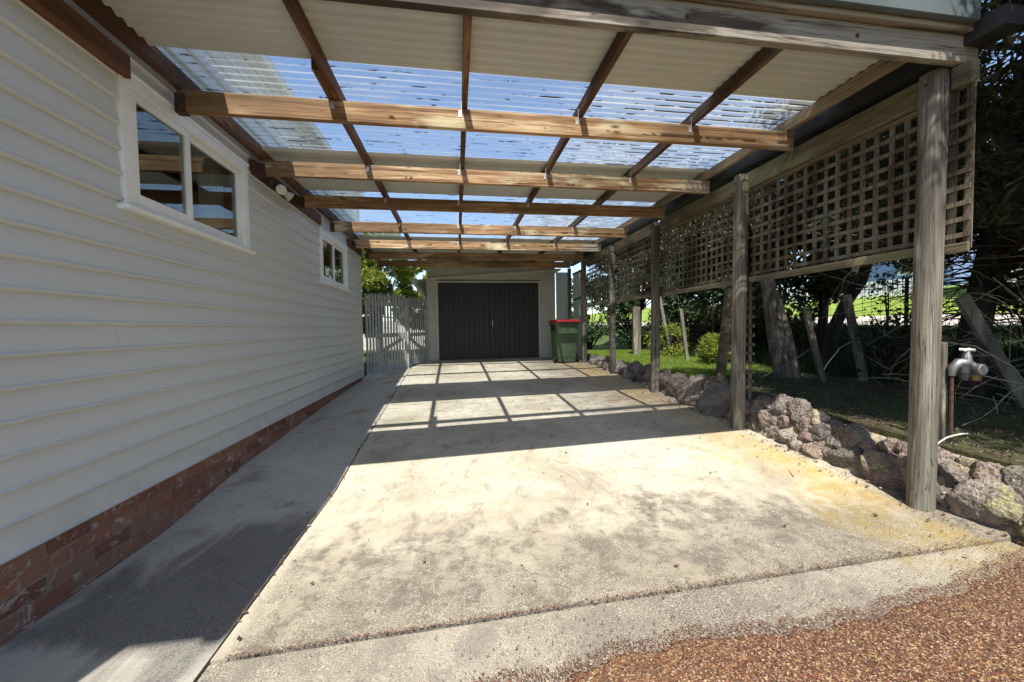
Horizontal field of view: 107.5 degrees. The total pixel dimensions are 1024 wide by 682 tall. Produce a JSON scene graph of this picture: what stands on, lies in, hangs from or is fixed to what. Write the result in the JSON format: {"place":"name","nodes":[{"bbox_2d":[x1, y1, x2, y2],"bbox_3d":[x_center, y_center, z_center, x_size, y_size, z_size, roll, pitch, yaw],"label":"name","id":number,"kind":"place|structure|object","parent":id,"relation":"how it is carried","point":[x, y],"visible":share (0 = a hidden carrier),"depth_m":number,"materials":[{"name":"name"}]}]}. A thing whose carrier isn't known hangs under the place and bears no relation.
{"place":"outdoors","nodes":[
{"label":"outdoors","id":0,"kind":"place"},
{"bbox_2d":[0,361,414,681],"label":"footpath","id":1,"kind":"structure","parent":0,"point":[164,613],"depth_m":2.16,"materials":[{"name":"concrete"}]},
{"bbox_2d":[197,541,1023,681],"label":"driveway apron","id":2,"kind":"object","parent":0,"point":[334,663],"visible":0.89,"depth_m":1.67,"materials":[{"name":"concrete"}]},
{"bbox_2d":[210,357,1016,664],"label":"driveway","id":3,"kind":"structure","parent":0,"point":[621,468],"depth_m":2.63,"materials":[{"name":"concrete"}]},
{"bbox_2d":[408,297,427,364],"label":"picket gate","id":4,"kind":"structure","parent":3,"relation":"on","point":[422,334],"depth_m":9.28,"materials":[{"name":"paint"}]},
{"bbox_2d":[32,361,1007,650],"bbox_3d":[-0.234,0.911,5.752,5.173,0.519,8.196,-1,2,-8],"label":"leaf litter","id":5,"kind":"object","parent":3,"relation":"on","point":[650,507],"visible":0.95,"depth_m":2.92,"materials":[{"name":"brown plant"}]},
{"bbox_2d":[549,319,579,362],"bbox_3d":[1.323,-0.009,9.541,0.650,1.074,0.791,-1,2,-8],"label":"wheelie bin","id":6,"kind":"object","parent":3,"relation":"on","point":[564,333],"visible":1,"depth_m":9.26,"materials":[{"name":"green plastic"}]},
{"bbox_2d":[223,517,1021,680],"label":"joint litter","id":7,"kind":"object","parent":3,"relation":"on","point":[392,631],"visible":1,"depth_m":1.83,"materials":[{"name":"dry dead leaves"}]},
{"bbox_2d":[269,0,1023,330],"label":"sky","id":8,"kind":"structure","parent":0,"point":[436,83],"materials":[{"name":"blue"}]},
{"bbox_2d":[362,284,1023,466],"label":"ground","id":9,"kind":"structure","parent":0,"point":[603,343],"depth_m":4.24,"materials":[{"name":"green plant"}]},
{"bbox_2d":[0,0,365,646],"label":"house","id":10,"kind":"structure","parent":9,"relation":"on","point":[181,327],"depth_m":2.38,"materials":[{"name":"paint"}]},
{"bbox_2d":[114,72,255,254],"bbox_3d":[-2.573,-1.277,2.985,0.247,1.025,1.480,-1,2,-8],"label":"window","id":11,"kind":"structure","parent":10,"relation":"in","point":[212,154],"depth_m":2.86,"materials":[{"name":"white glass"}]},
{"bbox_2d":[318,226,350,291],"bbox_3d":[-3.070,-1.326,6.348,0.247,0.995,1.480,-1,2,-8],"label":"window","id":12,"kind":"structure","parent":10,"relation":"in","point":[333,242],"depth_m":6.28,"materials":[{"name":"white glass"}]},
{"bbox_2d":[364,293,409,375],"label":"picket gate","id":13,"kind":"structure","parent":9,"relation":"on","point":[381,301],"depth_m":8.41,"materials":[{"name":"paint"}]},
{"bbox_2d":[360,221,415,356],"bbox_3d":[-4.685,-1.764,12.575,3.034,4.733,2.882,-1,2,-8],"label":"garden tree","id":14,"kind":"object","parent":9,"relation":"on","point":[374,279],"visible":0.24,"depth_m":12.06,"materials":[{"name":"green plant"}]},
{"bbox_2d":[363,321,424,349],"bbox_3d":[-6.519,-0.210,16.769,6.000,1.370,0.080,-1,2,-8],"label":"paling fence","id":15,"kind":"object","parent":9,"relation":"on","point":[364,344],"visible":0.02,"depth_m":16.88,"materials":[{"name":"white wood"}]},
{"bbox_2d":[383,267,426,330],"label":"garden tree","id":16,"kind":"object","parent":9,"relation":"on","point":[404,286],"visible":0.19,"depth_m":13.85,"materials":[{"name":"green plant"}]},
{"bbox_2d":[412,259,560,360],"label":"garage","id":17,"kind":"structure","parent":9,"relation":"on","point":[483,312],"depth_m":10.27,"materials":[{"name":"paint"}]},
{"bbox_2d":[438,283,489,358],"bbox_3d":[-1.297,-0.552,10.192,1.363,2.040,0.030,-1,2,-8],"label":"door","id":18,"kind":"structure","parent":17,"relation":"in","point":[463,308],"depth_m":10.18,"materials":[{"name":"grey metal"}]},
{"bbox_2d":[489,283,538,356],"bbox_3d":[0.067,-0.579,10.361,1.367,2.040,0.094,-1,2,-8],"label":"door","id":19,"kind":"structure","parent":17,"relation":"in","point":[513,307],"depth_m":10.36,"materials":[{"name":"metal"}]},
{"bbox_2d":[20,0,1023,511],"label":"carport","id":20,"kind":"object","parent":9,"relation":"on","point":[834,62],"visible":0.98,"depth_m":2.69,"materials":[{"name":"wood"}]},
{"bbox_2d":[267,177,293,200],"bbox_3d":[-2.600,-1.700,4.238,0.133,0.130,0.454,-1,2,-8],"label":"security light","id":21,"kind":"object","parent":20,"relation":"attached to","point":[281,190],"visible":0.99,"depth_m":4.18,"materials":[{"name":"white plastic"}]},
{"bbox_2d":[556,270,581,359],"bbox_3d":[1.728,-0.709,10.085,0.417,2.400,1.233,-2,2,-30],"label":"fibreglass screen","id":22,"kind":"object","parent":20,"relation":"attached to","point":[561,297],"visible":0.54,"depth_m":10.48,"materials":[{"name":"white plastic"}]},
{"bbox_2d":[586,244,612,306],"bbox_3d":[1.971,-1.412,8.510,0.061,1.200,1.575,-1,2,-8],"label":"lattice screen","id":23,"kind":"object","parent":20,"relation":"attached to","point":[595,258],"visible":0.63,"depth_m":8.58,"materials":[{"name":"brown wood"}]},
{"bbox_2d":[614,221,657,302],"bbox_3d":[2.222,-1.345,6.820,0.061,1.200,1.615,-1,2,-8],"label":"lattice screen","id":24,"kind":"object","parent":20,"relation":"attached to","point":[642,235],"visible":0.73,"depth_m":6.86,"materials":[{"name":"brown wood"}]},
{"bbox_2d":[660,180,733,295],"bbox_3d":[2.479,-1.276,5.079,0.061,1.200,1.687,-1,2,-8],"label":"lattice screen","id":25,"kind":"object","parent":20,"relation":"attached to","point":[721,197],"visible":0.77,"depth_m":4.99,"materials":[{"name":"brown wood"}]},
{"bbox_2d":[748,82,918,282],"bbox_3d":[2.736,-1.217,3.346,0.061,1.200,1.587,-1,2,-8],"label":"lattice screen","id":26,"kind":"object","parent":20,"relation":"attached to","point":[891,113],"visible":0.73,"depth_m":3.15,"materials":[{"name":"brown wood"}]},
{"bbox_2d":[944,59,979,254],"bbox_3d":[2.866,-1.155,2.396,0.065,1.180,0.126,-1,2,-8],"label":"lattice return","id":27,"kind":"object","parent":20,"relation":"attached to","point":[966,74],"visible":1,"depth_m":2.38,"materials":[{"name":"brown wood"}]},
{"bbox_2d":[571,270,622,349],"bbox_3d":[2.688,-1.013,12.780,1.908,2.747,1.853,-1,2,3],"label":"dark shrub","id":28,"kind":"object","parent":9,"relation":"on","point":[594,330],"visible":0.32,"depth_m":12.48,"materials":[{"name":"green plant"}]},
{"bbox_2d":[604,267,665,347],"bbox_3d":[4.093,-1.051,12.598,2.156,2.814,2.073,-1,2,-8],"label":"dark shrub","id":29,"kind":"object","parent":9,"relation":"on","point":[622,309],"visible":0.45,"depth_m":12.20,"materials":[{"name":"green plant"}]},
{"bbox_2d":[631,307,640,353],"bbox_3d":[3.485,-0.226,10.522,0.229,1.454,0.166,-1,2,3],"label":"garden post","id":30,"kind":"object","parent":9,"relation":"on","point":[636,335],"visible":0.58,"depth_m":10.44,"materials":[{"name":"beige wood"}]},
{"bbox_2d":[596,239,677,322],"bbox_3d":[4.462,-1.903,13.470,2.984,4.252,2.801,0,2,33],"label":"tree","id":31,"kind":"object","parent":9,"relation":"on","point":[644,304],"visible":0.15,"depth_m":12.81,"materials":[{"name":"green plant"}]},
{"bbox_2d":[660,297,671,352],"bbox_3d":[4.157,-0.348,10.162,0.398,1.713,0.068,0,2,10],"label":"timber stake","id":32,"kind":"object","parent":9,"relation":"on","point":[664,320],"visible":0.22,"depth_m":10.13,"materials":[{"name":"wood"}]},
{"bbox_2d":[643,321,692,356],"bbox_3d":[4.133,0.018,9.980,1.225,1.148,1.042,-1,2,-8],"label":"garden plant","id":33,"kind":"object","parent":9,"relation":"on","point":[672,345],"visible":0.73,"depth_m":9.87,"materials":[{"name":"green plant"}]},
{"bbox_2d":[650,227,715,295],"bbox_3d":[6.073,-2.467,13.158,2.847,4.181,2.636,-1,2,-8],"label":"tree","id":34,"kind":"object","parent":9,"relation":"on","point":[661,242],"visible":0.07,"depth_m":12.49,"materials":[{"name":"green plant"}]},
{"bbox_2d":[679,309,688,359],"bbox_3d":[3.998,-0.093,8.706,0.232,1.308,0.067,0,2,10],"label":"timber stake","id":35,"kind":"object","parent":9,"relation":"on","point":[684,334],"visible":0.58,"depth_m":8.68,"materials":[{"name":"beige wood"}]},
{"bbox_2d":[660,258,721,342],"bbox_3d":[5.183,-1.163,11.277,2.124,2.625,2.051,-1,2,-8],"label":"dark shrub","id":36,"kind":"object","parent":9,"relation":"on","point":[671,303],"visible":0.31,"depth_m":10.79,"materials":[{"name":"green plant"}]},
{"bbox_2d":[587,349,807,376],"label":"lawn grass","id":37,"kind":"structure","parent":9,"relation":"on","point":[668,359],"depth_m":8.19,"materials":[{"name":"green plant"}]},
{"bbox_2d":[665,231,750,320],"bbox_3d":[6.351,-2.572,11.326,2.935,4.485,2.765,-2,2,-33],"label":"tree","id":38,"kind":"object","parent":9,"relation":"on","point":[689,253],"visible":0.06,"depth_m":11.30,"materials":[{"name":"green plant"}]},
{"bbox_2d":[694,331,730,364],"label":"tussock plant","id":39,"kind":"object","parent":9,"relation":"on","point":[708,355],"visible":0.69,"depth_m":7.93,"materials":[{"name":"green plant"}]},
{"bbox_2d":[683,265,763,342],"bbox_3d":[5.549,-0.902,9.737,2.032,2.030,1.900,0,2,14],"label":"dark shrub","id":40,"kind":"object","parent":9,"relation":"on","point":[704,317],"visible":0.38,"depth_m":9.70,"materials":[{"name":"green plant"}]},
{"bbox_2d":[715,288,731,379],"bbox_3d":[3.402,-0.072,5.994,0.398,1.553,0.154,-2,2,-22],"label":"timber prop","id":41,"kind":"object","parent":9,"relation":"on","point":[723,349],"visible":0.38,"depth_m":5.94,"materials":[{"name":"grey wood"}]},
{"bbox_2d":[680,181,797,301],"bbox_3d":[5.815,-2.105,9.774,2.880,4.184,2.665,-1,2,-8],"label":"tree","id":42,"kind":"object","parent":9,"relation":"on","point":[750,234],"visible":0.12,"depth_m":9.24,"materials":[{"name":"green plant"}]},
{"bbox_2d":[760,279,800,377],"bbox_3d":[4.309,-0.146,6.011,0.636,1.739,0.258,-1,2,9],"label":"trunk","id":43,"kind":"object","parent":9,"relation":"on","point":[781,345],"visible":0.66,"depth_m":5.93,"materials":[{"name":"grey wood"}]},
{"bbox_2d":[717,255,844,343],"bbox_3d":[5.856,-0.843,8.060,2.294,2.130,2.183,-1,2,-8],"label":"tree","id":44,"kind":"object","parent":9,"relation":"on","point":[785,283],"visible":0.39,"depth_m":7.72,"materials":[{"name":"green plant"}]},
{"bbox_2d":[760,349,809,377],"bbox_3d":[4.257,0.325,5.802,0.769,0.541,0.017,0,2,14],"label":"dead branch","id":45,"kind":"object","parent":9,"relation":"on","point":[783,366],"visible":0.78,"depth_m":5.81,"materials":[{"name":"wood"}]},
{"bbox_2d":[565,560,1023,681],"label":"gravel","id":46,"kind":"structure","parent":9,"relation":"on","point":[1016,675],"depth_m":1.48,"materials":[{"name":"brown gravel"}]},
{"bbox_2d":[390,515,1023,681],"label":"gravel chips","id":47,"kind":"object","parent":46,"relation":"on","point":[977,585],"visible":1,"depth_m":1.54,"materials":[{"name":"brown gravel"}]},
{"bbox_2d":[588,354,1023,546],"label":"stone wall","id":48,"kind":"structure","parent":9,"relation":"on","point":[981,494],"depth_m":3.12,"materials":[{"name":"grey stone"}]},
{"bbox_2d":[745,283,754,399],"bbox_3d":[2.736,-0.017,4.348,0.035,1.400,0.198,-1,2,-8],"label":"lattice offcut","id":49,"kind":"object","parent":48,"relation":"on","point":[750,353],"visible":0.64,"depth_m":4.31,"materials":[{"name":"brown wood"}]},
{"bbox_2d":[938,433,967,443],"bbox_3d":[3.207,0.732,2.743,0.214,0.127,0.014,-1,2,8],"label":"irrigation hose","id":50,"kind":"object","parent":48,"relation":"on","point":[940,441],"visible":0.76,"depth_m":2.74,"materials":[{"name":"white plastic"}]},
{"bbox_2d":[714,279,912,305],"bbox_3d":[13.443,-2.129,18.355,0.070,0.662,11.500,-1,2,-8],"label":"picket fence","id":51,"kind":"object","parent":9,"relation":"on","point":[875,292],"visible":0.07,"depth_m":14.31,"materials":[{"name":"white wood"}]},
{"bbox_2d":[802,307,826,381],"bbox_3d":[4.549,0.099,5.643,0.328,1.235,0.080,0,2,27],"label":"timber stake","id":52,"kind":"object","parent":9,"relation":"on","point":[814,346],"visible":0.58,"depth_m":5.62,"materials":[{"name":"grey wood"}]},
{"bbox_2d":[750,148,886,342],"bbox_3d":[6.203,-1.911,7.486,2.648,4.074,2.653,-3,3,-43],"label":"tree","id":53,"kind":"object","parent":9,"relation":"on","point":[824,281],"visible":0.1,"depth_m":7.22,"materials":[{"name":"green plant"}]},
{"bbox_2d":[622,319,1023,402],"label":"bank groundcover","id":54,"kind":"object","parent":9,"relation":"on","point":[841,365],"visible":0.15,"depth_m":6.45,"materials":[{"name":"green plant"}]},
{"bbox_2d":[637,372,1023,509],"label":"shade grass","id":55,"kind":"structure","parent":9,"relation":"on","point":[882,394],"depth_m":3.90,"materials":[{"name":"green plant"}]},
{"bbox_2d":[647,269,1023,393],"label":"wire fence","id":56,"kind":"object","parent":9,"relation":"on","point":[837,346],"visible":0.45,"depth_m":5.90,"materials":[{"name":"metal"}]},
{"bbox_2d":[824,342,850,369],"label":"dead branch","id":57,"kind":"object","parent":9,"relation":"on","point":[834,354],"visible":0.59,"depth_m":5.76,"materials":[{"name":"wood"}]},
{"bbox_2d":[842,294,868,380],"bbox_3d":[5.069,0.015,5.535,0.382,1.398,0.061,-1,2,4],"label":"timber stake","id":58,"kind":"object","parent":9,"relation":"on","point":[850,318],"visible":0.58,"depth_m":5.51,"materials":[{"name":"wood"}]},
{"bbox_2d":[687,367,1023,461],"bbox_3d":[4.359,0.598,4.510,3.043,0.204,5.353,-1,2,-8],"label":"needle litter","id":59,"kind":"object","parent":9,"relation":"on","point":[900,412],"visible":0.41,"depth_m":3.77,"materials":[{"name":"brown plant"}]},
{"bbox_2d":[730,0,1023,425],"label":"conifer tree","id":60,"kind":"object","parent":9,"relation":"on","point":[998,222],"visible":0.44,"depth_m":3.88,"materials":[{"name":"green plant"}]},
{"bbox_2d":[855,377,908,381],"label":"dead branch","id":61,"kind":"object","parent":9,"relation":"on","point":[879,377],"visible":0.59,"depth_m":4.28,"materials":[{"name":"wood"}]},
{"bbox_2d":[780,140,992,370],"bbox_3d":[5.926,-1.275,6.072,3.169,3.713,2.974,-1,2,-8],"label":"leaning tree","id":62,"kind":"object","parent":9,"relation":"on","point":[829,351],"visible":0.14,"depth_m":6.21,"materials":[{"name":"green plant"}]},
{"bbox_2d":[841,262,948,383],"bbox_3d":[5.426,-0.218,5.351,1.001,1.785,1.069,-2,3,-35],"label":"leafy shrub","id":63,"kind":"object","parent":9,"relation":"on","point":[889,360],"visible":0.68,"depth_m":5.31,"materials":[{"name":"green plant"}]},
{"bbox_2d":[851,227,975,292],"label":"cottage","id":64,"kind":"structure","parent":9,"relation":"on","point":[882,269],"depth_m":16.30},
{"bbox_2d":[897,259,912,275],"bbox_3d":[16.791,-3.391,15.672,0.042,1.200,1.200,-1,2,-8],"label":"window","id":65,"kind":"structure","parent":64,"relation":"in","point":[899,273],"depth_m":16.11,"materials":[{"name":"white"}]},
{"bbox_2d":[900,391,1012,404],"bbox_3d":[5.038,0.676,4.482,0.030,0.174,1.131,-2,2,-34],"label":"dead branch","id":66,"kind":"object","parent":9,"relation":"on","point":[975,396],"visible":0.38,"depth_m":4.18,"materials":[{"name":"wood"}]},
{"bbox_2d":[938,342,987,443],"bbox_3d":[3.273,0.443,2.738,0.250,0.862,0.121,1,3,37],"label":"garden tap","id":67,"kind":"object","parent":9,"relation":"on","point":[965,367],"visible":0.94,"depth_m":2.75,"materials":[{"name":"metal"}]},
{"bbox_2d":[941,341,1023,384],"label":"dead branch","id":68,"kind":"object","parent":9,"relation":"on","point":[1014,369],"visible":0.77,"depth_m":3.39,"materials":[{"name":"wood"}]},
{"bbox_2d":[954,293,1023,407],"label":"leaning plank","id":69,"kind":"object","parent":9,"relation":"on","point":[974,317],"visible":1,"depth_m":3.73,"materials":[{"name":"grey wood"}]},
{"bbox_2d":[960,363,1023,398],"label":"dead branch","id":70,"kind":"object","parent":9,"relation":"on","point":[961,397],"visible":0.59,"depth_m":4.32,"materials":[{"name":"wood"}]},
{"bbox_2d":[977,234,1023,281],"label":"white building","id":71,"kind":"structure","parent":9,"relation":"on","point":[1015,269],"depth_m":10.16,"materials":[{"name":"white"}]},
{"bbox_2d":[983,376,1023,383],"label":"dead branch","id":72,"kind":"object","parent":9,"relation":"on","point":[1004,380],"visible":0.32,"depth_m":3.33,"materials":[{"name":"grey wood"}]},
{"bbox_2d":[997,277,1023,334],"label":"dark bush","id":73,"kind":"object","parent":9,"relation":"on","point":[1013,304],"visible":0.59,"depth_m":4.24,"materials":[{"name":"green plant"}]}
]}

